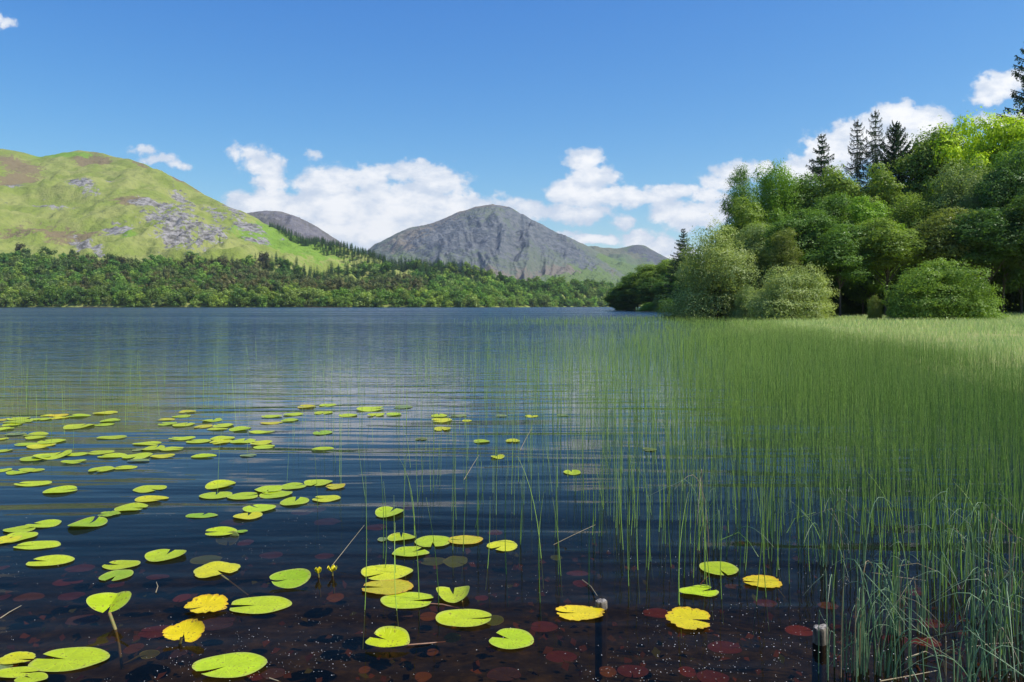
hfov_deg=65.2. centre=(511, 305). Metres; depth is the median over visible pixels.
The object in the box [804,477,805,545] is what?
reed
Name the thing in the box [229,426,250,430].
lily pad
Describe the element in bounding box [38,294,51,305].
broadleaf
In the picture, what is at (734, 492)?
reed
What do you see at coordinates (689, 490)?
reed
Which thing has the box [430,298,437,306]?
broadleaf
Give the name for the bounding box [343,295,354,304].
broadleaf
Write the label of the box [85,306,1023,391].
ground
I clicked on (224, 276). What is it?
pine
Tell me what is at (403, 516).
reed
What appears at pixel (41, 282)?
broadleaf
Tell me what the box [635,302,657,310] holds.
shore shrub
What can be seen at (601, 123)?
sky
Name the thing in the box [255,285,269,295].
broadleaf
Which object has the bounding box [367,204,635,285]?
mountain
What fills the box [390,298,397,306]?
broadleaf
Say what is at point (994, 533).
reed
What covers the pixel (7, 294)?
broadleaf
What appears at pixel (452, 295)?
broadleaf
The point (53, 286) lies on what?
broadleaf
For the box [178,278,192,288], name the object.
pine
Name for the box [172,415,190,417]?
lily pad
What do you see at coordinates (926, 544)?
reed
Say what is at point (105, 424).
lily pad
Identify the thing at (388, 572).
lily pad
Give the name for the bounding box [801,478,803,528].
reed
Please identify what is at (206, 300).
broadleaf
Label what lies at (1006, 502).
reed
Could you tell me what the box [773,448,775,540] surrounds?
reed
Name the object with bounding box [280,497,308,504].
lily pad
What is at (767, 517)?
reed
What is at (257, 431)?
lily pad
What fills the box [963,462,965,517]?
reed
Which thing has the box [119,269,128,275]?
pine
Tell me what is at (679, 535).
reed
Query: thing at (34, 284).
pine
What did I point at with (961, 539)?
reed
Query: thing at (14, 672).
lily pad
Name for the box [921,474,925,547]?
reed
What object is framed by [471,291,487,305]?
broadleaf
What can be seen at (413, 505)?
reed
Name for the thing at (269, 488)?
lily pad
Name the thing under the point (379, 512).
lily pad
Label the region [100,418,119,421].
lily pad
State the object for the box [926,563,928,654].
reed
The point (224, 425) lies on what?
lily pad
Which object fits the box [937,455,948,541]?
reed
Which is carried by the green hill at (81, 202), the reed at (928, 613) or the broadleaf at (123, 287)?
the broadleaf at (123, 287)
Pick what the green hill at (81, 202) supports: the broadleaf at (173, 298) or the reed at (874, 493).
the broadleaf at (173, 298)
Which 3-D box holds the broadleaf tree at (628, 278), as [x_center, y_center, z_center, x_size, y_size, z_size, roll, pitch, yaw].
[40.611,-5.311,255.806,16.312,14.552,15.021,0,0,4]
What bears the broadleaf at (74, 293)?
on the green hill at (81, 202)
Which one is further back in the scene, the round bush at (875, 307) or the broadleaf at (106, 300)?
the broadleaf at (106, 300)
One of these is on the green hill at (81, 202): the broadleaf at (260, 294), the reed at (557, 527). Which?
the broadleaf at (260, 294)
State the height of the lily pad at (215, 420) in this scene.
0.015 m
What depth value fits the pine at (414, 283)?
863.84 m
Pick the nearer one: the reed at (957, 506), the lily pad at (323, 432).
the reed at (957, 506)
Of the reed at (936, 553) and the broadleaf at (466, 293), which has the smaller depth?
the reed at (936, 553)
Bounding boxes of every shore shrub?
[612,303,636,310]
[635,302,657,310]
[652,298,679,311]
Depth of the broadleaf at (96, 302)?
799.62 m
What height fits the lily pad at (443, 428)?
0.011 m
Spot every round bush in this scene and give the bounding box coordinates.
[727,284,760,319]
[740,261,838,320]
[866,295,882,319]
[877,255,1017,319]
[883,296,896,318]
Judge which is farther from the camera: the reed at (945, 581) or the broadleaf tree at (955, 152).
the broadleaf tree at (955, 152)
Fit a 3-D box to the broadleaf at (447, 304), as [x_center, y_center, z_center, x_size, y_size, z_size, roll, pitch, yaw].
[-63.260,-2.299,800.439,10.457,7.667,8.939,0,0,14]
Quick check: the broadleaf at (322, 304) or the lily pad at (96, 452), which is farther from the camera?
the broadleaf at (322, 304)
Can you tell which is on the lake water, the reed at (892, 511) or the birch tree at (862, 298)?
the reed at (892, 511)
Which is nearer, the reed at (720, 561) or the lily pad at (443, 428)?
the reed at (720, 561)
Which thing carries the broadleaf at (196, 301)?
on the green hill at (81, 202)
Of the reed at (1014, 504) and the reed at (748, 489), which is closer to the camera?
the reed at (1014, 504)
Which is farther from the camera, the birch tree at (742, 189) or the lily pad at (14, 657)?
the birch tree at (742, 189)
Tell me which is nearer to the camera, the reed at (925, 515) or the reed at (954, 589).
the reed at (954, 589)
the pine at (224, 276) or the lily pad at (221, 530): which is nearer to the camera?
the lily pad at (221, 530)
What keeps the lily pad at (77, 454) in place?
on the lake water
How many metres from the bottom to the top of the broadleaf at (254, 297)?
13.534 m
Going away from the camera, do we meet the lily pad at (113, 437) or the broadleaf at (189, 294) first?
the lily pad at (113, 437)
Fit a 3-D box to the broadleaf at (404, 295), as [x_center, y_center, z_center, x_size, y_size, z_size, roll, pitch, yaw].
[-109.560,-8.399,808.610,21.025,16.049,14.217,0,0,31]
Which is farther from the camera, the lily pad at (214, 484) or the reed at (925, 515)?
the lily pad at (214, 484)
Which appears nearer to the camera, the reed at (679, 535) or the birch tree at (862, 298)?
the reed at (679, 535)
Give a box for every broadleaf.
[1,286,18,297]
[1,289,20,300]
[6,294,19,304]
[6,298,17,306]
[8,276,22,284]
[12,284,23,296]
[17,298,26,306]
[19,286,33,297]
[23,290,41,305]
[36,287,44,300]
[37,278,51,288]
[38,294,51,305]
[43,284,61,296]
[43,286,60,301]
[45,294,57,304]
[55,282,70,296]
[55,286,64,297]
[56,298,65,306]
[61,290,73,303]
[69,285,90,301]
[71,294,81,303]
[81,292,93,302]
[85,286,100,299]
[85,297,92,304]
[87,287,104,302]
[92,296,101,304]
[101,296,111,304]
[102,291,111,301]
[110,284,122,297]
[110,295,118,303]
[113,290,130,304]
[120,285,132,295]
[122,282,135,294]
[125,295,137,306]
[129,286,142,296]
[135,289,146,299]
[135,293,147,305]
[138,285,148,293]
[140,297,151,305]
[144,288,159,302]
[149,281,162,291]
[149,285,170,299]
[155,278,167,285]
[158,296,167,306]
[163,291,176,303]
[168,290,182,305]
[178,296,186,305]
[182,288,192,299]
[187,286,204,300]
[187,290,201,301]
[191,299,201,306]
[194,291,209,303]
[199,278,214,288]
[201,288,217,301]
[202,292,218,304]
[203,295,215,305]
[206,294,218,306]
[216,295,228,306]
[217,288,233,299]
[227,297,236,305]
[228,282,238,297]
[231,288,251,303]
[234,295,245,306]
[240,290,254,301]
[242,297,254,305]
[248,293,259,305]
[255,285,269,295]
[255,292,263,304]
[256,294,268,306]
[265,291,278,303]
[269,299,278,306]
[272,296,284,306]
[277,289,297,305]
[282,284,298,294]
[286,296,295,305]
[292,287,303,297]
[295,287,311,301]
[295,297,300,305]
[299,298,305,306]
[304,297,312,306]
[305,288,319,302]
[312,299,318,306]
[314,289,325,298]
[314,296,330,306]
[327,296,335,305]
[330,287,349,303]
[332,295,344,306]
[341,297,352,306]
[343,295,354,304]
[349,290,360,302]
[352,286,371,297]
[354,291,373,306]
[370,289,377,299]
[370,298,379,306]
[375,296,385,306]
[376,289,390,304]
[385,292,396,303]
[390,284,407,292]
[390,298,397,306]
[391,288,409,301]
[396,297,405,306]
[397,290,412,303]
[406,298,414,306]
[408,288,418,296]
[410,297,419,305]
[414,288,427,296]
[415,297,425,305]
[420,291,429,302]
[426,299,432,306]
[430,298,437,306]
[431,288,448,301]
[435,295,444,305]
[444,300,452,306]
[447,289,464,301]
[451,297,457,305]
[455,289,469,298]
[455,298,463,306]
[467,295,479,306]
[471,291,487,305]
[473,299,480,306]
[475,287,492,295]
[483,294,492,306]
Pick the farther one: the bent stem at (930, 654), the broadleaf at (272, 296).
the broadleaf at (272, 296)
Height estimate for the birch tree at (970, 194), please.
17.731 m
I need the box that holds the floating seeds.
[13,517,1021,681]
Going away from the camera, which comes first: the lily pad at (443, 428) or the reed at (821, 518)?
the reed at (821, 518)
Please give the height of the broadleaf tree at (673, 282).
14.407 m
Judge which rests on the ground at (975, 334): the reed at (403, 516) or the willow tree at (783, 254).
the willow tree at (783, 254)
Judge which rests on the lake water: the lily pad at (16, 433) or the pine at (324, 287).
the lily pad at (16, 433)
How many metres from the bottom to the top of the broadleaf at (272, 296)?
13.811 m
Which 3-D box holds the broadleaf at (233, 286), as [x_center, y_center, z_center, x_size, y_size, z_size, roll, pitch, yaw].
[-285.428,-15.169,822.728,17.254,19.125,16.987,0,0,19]
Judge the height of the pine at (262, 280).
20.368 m
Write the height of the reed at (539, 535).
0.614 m
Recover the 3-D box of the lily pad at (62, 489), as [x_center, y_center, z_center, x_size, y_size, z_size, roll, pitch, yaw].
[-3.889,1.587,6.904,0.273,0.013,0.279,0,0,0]
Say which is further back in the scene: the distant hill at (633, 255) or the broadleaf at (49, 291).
the distant hill at (633, 255)
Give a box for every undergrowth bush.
[816,290,861,314]
[847,292,887,314]
[991,287,1023,312]
[1005,278,1023,311]
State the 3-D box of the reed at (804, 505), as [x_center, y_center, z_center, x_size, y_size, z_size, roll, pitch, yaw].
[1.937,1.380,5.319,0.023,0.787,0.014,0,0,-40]
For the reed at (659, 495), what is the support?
on the lake water
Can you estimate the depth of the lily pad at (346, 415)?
11.64 m
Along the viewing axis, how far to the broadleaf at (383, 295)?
808.75 m
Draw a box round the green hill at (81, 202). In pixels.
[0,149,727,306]
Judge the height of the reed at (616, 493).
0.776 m
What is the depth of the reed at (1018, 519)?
4.96 m
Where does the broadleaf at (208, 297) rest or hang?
on the green hill at (81, 202)
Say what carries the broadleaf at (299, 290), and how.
on the green hill at (81, 202)
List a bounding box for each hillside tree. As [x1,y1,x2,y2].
[15,242,25,252]
[37,246,57,255]
[185,251,198,257]
[257,251,271,264]
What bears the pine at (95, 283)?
on the green hill at (81, 202)
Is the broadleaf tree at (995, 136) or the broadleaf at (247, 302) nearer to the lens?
the broadleaf tree at (995, 136)
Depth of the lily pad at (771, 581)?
4.63 m
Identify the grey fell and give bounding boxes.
[247,211,347,248]
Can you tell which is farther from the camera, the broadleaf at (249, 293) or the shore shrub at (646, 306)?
the broadleaf at (249, 293)
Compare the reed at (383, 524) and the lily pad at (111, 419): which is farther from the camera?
the lily pad at (111, 419)
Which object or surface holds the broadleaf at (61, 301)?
on the green hill at (81, 202)
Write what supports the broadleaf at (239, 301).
on the green hill at (81, 202)
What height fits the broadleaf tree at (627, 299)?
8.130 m
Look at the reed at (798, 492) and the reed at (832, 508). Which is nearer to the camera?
the reed at (832, 508)
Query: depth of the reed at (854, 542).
4.80 m
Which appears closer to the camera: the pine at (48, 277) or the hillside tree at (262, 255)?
the pine at (48, 277)
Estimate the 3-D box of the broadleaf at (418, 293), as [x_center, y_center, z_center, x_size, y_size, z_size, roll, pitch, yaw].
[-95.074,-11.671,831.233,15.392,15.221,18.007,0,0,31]
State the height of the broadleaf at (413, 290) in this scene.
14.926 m
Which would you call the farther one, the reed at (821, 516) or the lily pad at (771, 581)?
the reed at (821, 516)
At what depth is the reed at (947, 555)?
4.54 m
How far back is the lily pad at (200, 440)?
9.38 m
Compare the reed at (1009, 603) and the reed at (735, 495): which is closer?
the reed at (1009, 603)
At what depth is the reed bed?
11.11 m
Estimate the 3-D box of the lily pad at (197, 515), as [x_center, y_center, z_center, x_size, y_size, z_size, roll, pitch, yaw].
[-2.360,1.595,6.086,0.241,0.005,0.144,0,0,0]
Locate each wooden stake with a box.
[595,598,607,609]
[812,624,827,645]
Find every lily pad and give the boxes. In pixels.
[0,468,11,471]
[0,532,37,542]
[0,535,21,543]
[0,651,35,663]
[0,664,12,668]
[0,666,38,677]
[2,423,20,425]
[3,525,34,531]
[4,419,32,422]
[5,432,26,434]
[6,468,34,474]
[7,417,29,419]
[14,443,38,445]
[14,481,51,485]
[14,541,60,548]
[14,672,47,681]
[20,455,50,460]
[23,468,44,471]
[25,436,44,438]
[26,443,55,448]
[26,519,61,526]
[26,555,74,565]
[28,647,109,671]
[29,432,48,434]
[31,418,50,419]
[33,450,71,459]
[37,439,65,443]
[42,485,76,492]
[61,452,87,455]
[61,459,85,463]
[63,424,93,428]
[66,414,90,416]
[68,516,107,526]
[86,591,130,629]
[88,450,113,454]
[88,466,114,470]
[93,411,116,413]
[94,423,114,425]
[97,435,126,438]
[98,453,126,456]
[98,511,119,515]
[99,570,132,580]
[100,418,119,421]
[102,560,140,569]
[114,503,147,510]
[115,465,137,468]
[121,452,152,458]
[128,459,148,460]
[132,441,161,444]
[133,485,166,492]
[135,495,168,501]
[142,445,164,449]
[145,549,185,561]
[150,454,174,457]
[158,422,176,425]
[159,447,182,450]
[162,619,204,643]
[168,436,194,439]
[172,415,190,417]
[172,422,194,425]
[179,410,194,412]
[184,594,227,612]
[186,439,210,442]
[186,513,216,517]
[191,453,216,456]
[192,652,266,677]
[193,561,240,579]
[195,424,212,427]
[199,491,231,498]
[203,418,221,421]
[205,480,235,488]
[205,526,236,535]
[207,428,227,429]
[209,439,230,443]
[210,436,234,439]
[213,423,232,426]
[219,531,238,535]
[227,492,257,498]
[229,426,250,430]
[229,438,254,442]
[229,596,291,613]
[233,511,262,518]
[243,504,275,511]
[249,430,271,433]
[250,440,271,444]
[253,445,274,448]
[254,485,282,491]
[259,490,291,497]
[261,415,281,417]
[261,422,281,423]
[270,568,310,587]
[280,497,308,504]
[281,418,297,421]
[281,482,306,488]
[283,412,303,415]
[297,404,313,407]
[304,479,331,485]
[312,495,340,501]
[313,430,331,434]
[313,447,333,449]
[314,411,332,413]
[320,404,335,406]
[326,483,344,488]
[339,414,356,416]
[356,406,382,411]
[361,564,412,579]
[362,579,413,594]
[365,626,435,646]
[367,413,384,415]
[375,506,403,516]
[380,592,449,608]
[388,533,414,540]
[392,546,428,555]
[395,405,411,407]
[415,535,449,546]
[432,414,446,416]
[432,418,451,421]
[434,427,450,430]
[436,586,469,602]
[436,609,490,626]
[448,535,482,543]
[474,439,488,442]
[487,540,517,550]
[489,628,533,648]
[491,454,504,458]
[506,439,518,441]
[556,605,604,620]
[563,470,580,474]
[665,607,709,629]
[679,585,718,596]
[699,561,738,574]
[743,575,781,587]
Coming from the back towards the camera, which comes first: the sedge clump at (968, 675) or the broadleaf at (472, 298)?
the broadleaf at (472, 298)
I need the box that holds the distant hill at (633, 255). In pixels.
[588,245,670,267]
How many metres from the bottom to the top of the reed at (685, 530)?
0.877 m
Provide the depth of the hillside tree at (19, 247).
968.88 m
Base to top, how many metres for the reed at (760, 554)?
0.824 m
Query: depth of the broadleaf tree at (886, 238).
85.52 m
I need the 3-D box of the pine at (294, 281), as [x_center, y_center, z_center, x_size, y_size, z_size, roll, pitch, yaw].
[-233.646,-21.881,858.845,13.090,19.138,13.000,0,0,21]
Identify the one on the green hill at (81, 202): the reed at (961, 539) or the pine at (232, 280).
the pine at (232, 280)
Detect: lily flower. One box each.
[315,567,321,577]
[327,565,336,575]
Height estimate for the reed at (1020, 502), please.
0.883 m
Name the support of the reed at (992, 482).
on the lake water
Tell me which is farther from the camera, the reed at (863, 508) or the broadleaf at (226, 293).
the broadleaf at (226, 293)
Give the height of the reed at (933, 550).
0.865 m
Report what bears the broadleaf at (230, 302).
on the green hill at (81, 202)
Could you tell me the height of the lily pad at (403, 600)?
0.023 m
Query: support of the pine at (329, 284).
on the green hill at (81, 202)
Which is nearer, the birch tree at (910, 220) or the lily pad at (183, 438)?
the lily pad at (183, 438)
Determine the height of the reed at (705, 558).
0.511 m
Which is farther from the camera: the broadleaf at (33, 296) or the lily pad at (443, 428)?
the broadleaf at (33, 296)
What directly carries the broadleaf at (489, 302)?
on the green hill at (81, 202)
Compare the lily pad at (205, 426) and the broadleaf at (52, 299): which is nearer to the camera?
the lily pad at (205, 426)
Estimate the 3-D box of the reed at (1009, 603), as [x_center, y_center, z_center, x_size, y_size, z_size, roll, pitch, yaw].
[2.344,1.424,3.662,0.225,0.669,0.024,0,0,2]
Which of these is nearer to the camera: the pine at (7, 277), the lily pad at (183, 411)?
the lily pad at (183, 411)
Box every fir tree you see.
[663,228,695,298]
[804,134,839,203]
[842,119,871,188]
[859,110,886,190]
[865,120,926,193]
[993,48,1023,141]
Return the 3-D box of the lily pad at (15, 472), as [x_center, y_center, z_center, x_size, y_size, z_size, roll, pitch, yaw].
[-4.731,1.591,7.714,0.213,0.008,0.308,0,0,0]
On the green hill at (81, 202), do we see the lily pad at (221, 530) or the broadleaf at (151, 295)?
the broadleaf at (151, 295)
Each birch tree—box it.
[719,161,764,228]
[748,158,807,225]
[832,270,896,314]
[881,189,945,283]
[916,153,989,281]
[949,169,1001,293]
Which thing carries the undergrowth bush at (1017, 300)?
on the ground at (975, 334)
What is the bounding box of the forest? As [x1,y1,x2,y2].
[0,222,618,306]
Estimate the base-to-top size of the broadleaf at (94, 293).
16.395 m
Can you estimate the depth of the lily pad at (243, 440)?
9.39 m
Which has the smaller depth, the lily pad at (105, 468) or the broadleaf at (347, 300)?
the lily pad at (105, 468)
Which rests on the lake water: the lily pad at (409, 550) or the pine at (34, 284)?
the lily pad at (409, 550)
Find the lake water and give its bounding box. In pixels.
[0,307,1023,681]
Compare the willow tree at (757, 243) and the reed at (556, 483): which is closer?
the reed at (556, 483)
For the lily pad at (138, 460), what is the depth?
8.23 m
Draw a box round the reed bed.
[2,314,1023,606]
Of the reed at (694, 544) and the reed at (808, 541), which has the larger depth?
the reed at (808, 541)
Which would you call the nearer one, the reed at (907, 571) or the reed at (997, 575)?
the reed at (997, 575)
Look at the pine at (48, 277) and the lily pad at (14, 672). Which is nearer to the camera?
the lily pad at (14, 672)
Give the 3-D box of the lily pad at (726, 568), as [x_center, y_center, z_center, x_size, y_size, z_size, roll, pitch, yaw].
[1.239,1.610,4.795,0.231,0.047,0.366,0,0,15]
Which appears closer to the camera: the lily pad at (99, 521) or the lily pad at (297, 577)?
the lily pad at (297, 577)
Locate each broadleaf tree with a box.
[601,288,617,310]
[606,279,627,310]
[614,267,641,308]
[615,288,643,310]
[625,263,655,303]
[635,259,668,298]
[635,278,658,303]
[651,296,664,310]
[652,273,671,302]
[655,257,679,289]
[666,256,695,296]
[672,266,711,304]
[714,196,772,250]
[759,205,841,275]
[768,172,824,224]
[793,186,861,299]
[795,222,889,315]
[797,164,872,221]
[833,195,910,308]
[850,162,922,224]
[851,216,930,315]
[891,123,966,223]
[902,206,986,278]
[921,109,988,218]
[929,207,1023,292]
[956,106,1023,202]
[967,146,1023,312]
[975,191,1023,273]
[986,140,1023,313]
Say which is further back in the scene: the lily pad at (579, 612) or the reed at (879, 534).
the reed at (879, 534)
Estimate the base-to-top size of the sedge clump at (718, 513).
0.784 m
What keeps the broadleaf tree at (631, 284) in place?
on the ground at (975, 334)
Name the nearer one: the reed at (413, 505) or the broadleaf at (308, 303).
the reed at (413, 505)
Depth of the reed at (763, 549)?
4.40 m
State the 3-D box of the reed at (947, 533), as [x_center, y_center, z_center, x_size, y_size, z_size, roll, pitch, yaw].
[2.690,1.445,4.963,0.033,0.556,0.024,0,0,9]
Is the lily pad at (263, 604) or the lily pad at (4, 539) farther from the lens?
the lily pad at (4, 539)
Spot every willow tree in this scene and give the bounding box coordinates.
[655,215,767,319]
[724,221,775,296]
[761,226,803,288]
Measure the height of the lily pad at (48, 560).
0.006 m
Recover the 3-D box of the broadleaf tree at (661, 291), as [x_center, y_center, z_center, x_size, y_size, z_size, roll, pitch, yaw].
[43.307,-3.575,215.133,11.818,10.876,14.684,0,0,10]
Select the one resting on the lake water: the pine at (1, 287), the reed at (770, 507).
the reed at (770, 507)
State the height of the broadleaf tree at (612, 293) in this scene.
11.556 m
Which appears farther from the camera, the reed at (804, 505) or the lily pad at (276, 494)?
the lily pad at (276, 494)
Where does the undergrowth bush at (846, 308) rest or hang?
on the ground at (975, 334)
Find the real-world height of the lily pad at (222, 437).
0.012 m
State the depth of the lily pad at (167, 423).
10.82 m
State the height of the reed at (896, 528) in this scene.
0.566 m
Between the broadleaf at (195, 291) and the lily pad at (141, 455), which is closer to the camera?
the lily pad at (141, 455)
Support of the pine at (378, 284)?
on the green hill at (81, 202)
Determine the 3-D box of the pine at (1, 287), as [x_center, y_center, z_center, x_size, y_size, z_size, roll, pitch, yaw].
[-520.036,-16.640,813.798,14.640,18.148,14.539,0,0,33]
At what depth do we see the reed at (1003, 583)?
3.97 m
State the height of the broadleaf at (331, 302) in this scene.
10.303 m
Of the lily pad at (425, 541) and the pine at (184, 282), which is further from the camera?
the pine at (184, 282)
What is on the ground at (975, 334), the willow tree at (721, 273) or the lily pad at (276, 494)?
the willow tree at (721, 273)
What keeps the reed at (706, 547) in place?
on the lake water
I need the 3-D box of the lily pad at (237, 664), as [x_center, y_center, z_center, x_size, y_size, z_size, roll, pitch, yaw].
[-1.250,1.587,3.538,0.324,0.009,0.248,0,0,0]
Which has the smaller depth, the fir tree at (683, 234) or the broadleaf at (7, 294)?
the fir tree at (683, 234)
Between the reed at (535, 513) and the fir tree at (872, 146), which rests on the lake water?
the reed at (535, 513)
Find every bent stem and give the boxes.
[553,525,593,544]
[880,670,937,681]
[906,651,952,665]
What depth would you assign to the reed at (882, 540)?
4.59 m
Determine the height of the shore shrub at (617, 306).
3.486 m
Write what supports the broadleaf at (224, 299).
on the green hill at (81, 202)
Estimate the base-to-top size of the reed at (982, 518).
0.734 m
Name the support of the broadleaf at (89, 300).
on the green hill at (81, 202)
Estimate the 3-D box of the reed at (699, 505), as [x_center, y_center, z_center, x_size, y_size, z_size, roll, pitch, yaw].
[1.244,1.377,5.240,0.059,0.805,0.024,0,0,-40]
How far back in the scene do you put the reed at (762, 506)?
5.17 m
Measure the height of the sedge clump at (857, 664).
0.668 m
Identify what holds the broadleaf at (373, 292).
on the green hill at (81, 202)
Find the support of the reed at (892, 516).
on the lake water
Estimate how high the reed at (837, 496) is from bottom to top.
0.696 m
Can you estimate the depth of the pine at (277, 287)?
834.24 m
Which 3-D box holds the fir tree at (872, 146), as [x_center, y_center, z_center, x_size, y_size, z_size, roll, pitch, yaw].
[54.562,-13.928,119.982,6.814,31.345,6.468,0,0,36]
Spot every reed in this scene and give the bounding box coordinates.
[364,508,366,609]
[380,467,383,557]
[383,481,386,567]
[394,545,396,610]
[400,460,414,535]
[403,466,405,554]
[408,479,418,590]
[426,499,438,604]
[452,463,455,549]
[463,461,466,547]
[505,470,507,573]
[519,460,540,554]
[520,474,523,540]
[538,494,543,569]
[553,502,560,575]
[556,437,558,530]
[557,513,558,574]
[579,462,581,522]
[591,457,593,534]
[612,444,616,527]
[616,451,623,534]
[617,470,622,545]
[619,450,623,523]
[627,530,628,585]
[628,468,631,569]
[629,456,634,527]
[636,455,640,569]
[646,485,649,566]
[647,495,649,569]
[654,448,660,522]
[661,442,663,543]
[667,495,670,563]
[678,490,681,566]
[678,496,687,604]
[678,522,679,603]
[681,451,683,552]
[682,466,685,575]
[685,501,685,551]
[686,452,693,520]
[690,452,696,543]
[693,498,697,577]
[699,454,705,550]
[699,474,704,579]
[699,489,710,590]
[705,527,707,589]
[707,439,709,528]
[720,509,723,598]
[728,441,735,523]
[733,448,736,527]
[737,464,738,551]
[737,486,740,575]
[744,489,751,559]
[745,511,747,569]
[748,446,750,521]
[755,447,760,516]
[756,487,767,600]
[761,484,765,595]
[762,474,763,544]
[762,504,764,563]
[766,498,768,557]
[767,484,771,535]
[770,470,773,531]
[771,475,772,560]
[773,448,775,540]
[776,485,784,575]
[777,500,779,568]
[788,514,792,583]
[798,451,802,515]
[798,485,801,562]
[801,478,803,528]
[803,456,804,545]
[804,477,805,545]
[808,500,810,570]
[811,489,819,558]
[819,477,821,547]
[819,484,823,544]
[831,498,841,600]
[832,459,834,545]
[833,456,838,528]
[840,487,843,562]
[841,457,843,532]
[843,470,846,520]
[854,506,856,572]
[855,444,872,521]
[858,482,866,566]
[862,455,865,539]
[862,485,863,533]
[864,469,899,554]
[871,466,873,533]
[872,444,878,530]
[875,490,882,575]
[876,441,886,520]
[878,503,886,586]
[879,485,886,575]
[885,488,890,556]
[892,479,894,553]
[892,526,895,618]
[893,456,895,514]
[896,497,897,550]
[897,460,903,533]
[904,520,911,603]
[905,484,908,550]
[917,480,921,556]
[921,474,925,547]
[926,490,929,590]
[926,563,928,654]
[933,467,935,545]
[933,483,936,598]
[934,501,936,577]
[936,495,941,584]
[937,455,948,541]
[941,483,941,527]
[942,494,948,562]
[942,522,944,600]
[943,537,945,611]
[946,501,952,591]
[946,504,955,588]
[949,472,950,523]
[951,479,951,517]
[951,528,956,596]
[952,470,969,541]
[954,516,957,623]
[960,467,962,571]
[961,481,969,578]
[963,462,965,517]
[964,535,967,602]
[968,452,972,535]
[968,543,972,622]
[969,456,971,523]
[976,496,979,558]
[979,479,982,571]
[983,515,984,603]
[985,506,1010,645]
[989,468,992,557]
[990,451,992,522]
[990,515,995,625]
[992,461,993,566]
[992,476,994,579]
[992,534,999,610]
[995,538,1007,628]
[996,463,999,543]
[1000,511,1001,597]
[1001,493,1005,557]
[1001,573,1023,654]
[1002,434,1006,513]
[1006,483,1008,541]
[1012,510,1015,593]
[1012,554,1017,635]
[1014,454,1017,540]
[1014,475,1019,552]
[1015,484,1023,586]
[1015,493,1019,624]
[1017,455,1020,556]
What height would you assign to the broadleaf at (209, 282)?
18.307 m
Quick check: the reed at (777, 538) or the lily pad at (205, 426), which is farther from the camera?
the lily pad at (205, 426)
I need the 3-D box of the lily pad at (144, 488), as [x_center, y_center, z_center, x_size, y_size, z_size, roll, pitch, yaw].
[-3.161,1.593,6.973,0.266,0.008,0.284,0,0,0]
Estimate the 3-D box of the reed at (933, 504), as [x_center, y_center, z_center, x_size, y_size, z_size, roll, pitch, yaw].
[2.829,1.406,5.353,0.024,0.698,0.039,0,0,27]
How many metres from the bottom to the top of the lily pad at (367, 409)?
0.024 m
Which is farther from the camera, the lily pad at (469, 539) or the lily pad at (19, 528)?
the lily pad at (19, 528)
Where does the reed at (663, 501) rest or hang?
on the lake water
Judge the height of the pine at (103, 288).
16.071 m
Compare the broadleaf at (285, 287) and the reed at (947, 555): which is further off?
the broadleaf at (285, 287)
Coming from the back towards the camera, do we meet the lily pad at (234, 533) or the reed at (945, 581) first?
the lily pad at (234, 533)
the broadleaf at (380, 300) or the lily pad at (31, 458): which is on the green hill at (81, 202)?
the broadleaf at (380, 300)
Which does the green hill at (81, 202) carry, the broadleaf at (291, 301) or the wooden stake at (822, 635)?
the broadleaf at (291, 301)
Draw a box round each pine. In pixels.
[0,282,7,291]
[3,273,13,285]
[14,280,29,289]
[27,277,40,287]
[29,275,38,287]
[44,274,53,280]
[64,270,73,277]
[79,275,89,285]
[89,280,103,286]
[98,283,108,292]
[105,272,115,279]
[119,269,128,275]
[124,275,133,283]
[149,275,160,283]
[157,272,168,280]
[171,283,179,290]
[174,274,183,279]
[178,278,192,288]
[214,284,221,292]
[221,273,227,279]
[221,283,230,292]
[226,276,237,284]
[236,271,246,279]
[249,278,260,287]
[257,277,270,285]
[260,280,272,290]
[271,279,284,286]
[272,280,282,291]
[287,278,298,284]
[303,279,313,286]
[317,282,327,290]
[324,280,331,289]
[328,275,339,283]
[328,284,335,291]
[335,277,344,289]
[343,281,354,288]
[361,284,369,290]
[374,282,383,288]
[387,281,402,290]
[409,278,420,287]
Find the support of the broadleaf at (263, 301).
on the green hill at (81, 202)
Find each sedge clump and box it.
[653,469,771,556]
[784,475,893,574]
[806,558,955,681]
[862,536,959,639]
[885,618,1023,681]
[903,488,1023,580]
[905,568,1023,681]
[923,508,1023,634]
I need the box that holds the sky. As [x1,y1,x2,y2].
[0,0,1023,263]
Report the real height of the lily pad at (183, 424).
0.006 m
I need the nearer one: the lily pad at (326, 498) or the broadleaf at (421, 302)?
the lily pad at (326, 498)
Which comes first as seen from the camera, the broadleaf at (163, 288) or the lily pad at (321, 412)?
the lily pad at (321, 412)
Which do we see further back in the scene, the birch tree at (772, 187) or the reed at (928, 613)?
the birch tree at (772, 187)
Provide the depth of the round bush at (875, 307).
67.69 m
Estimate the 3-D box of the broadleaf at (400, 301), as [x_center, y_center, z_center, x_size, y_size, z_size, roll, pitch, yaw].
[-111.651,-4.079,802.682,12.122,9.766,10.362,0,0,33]
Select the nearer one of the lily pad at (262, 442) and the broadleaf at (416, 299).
the lily pad at (262, 442)
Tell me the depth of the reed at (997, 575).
3.55 m
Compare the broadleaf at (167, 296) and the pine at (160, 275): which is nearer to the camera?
the broadleaf at (167, 296)
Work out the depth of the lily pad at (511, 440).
9.45 m

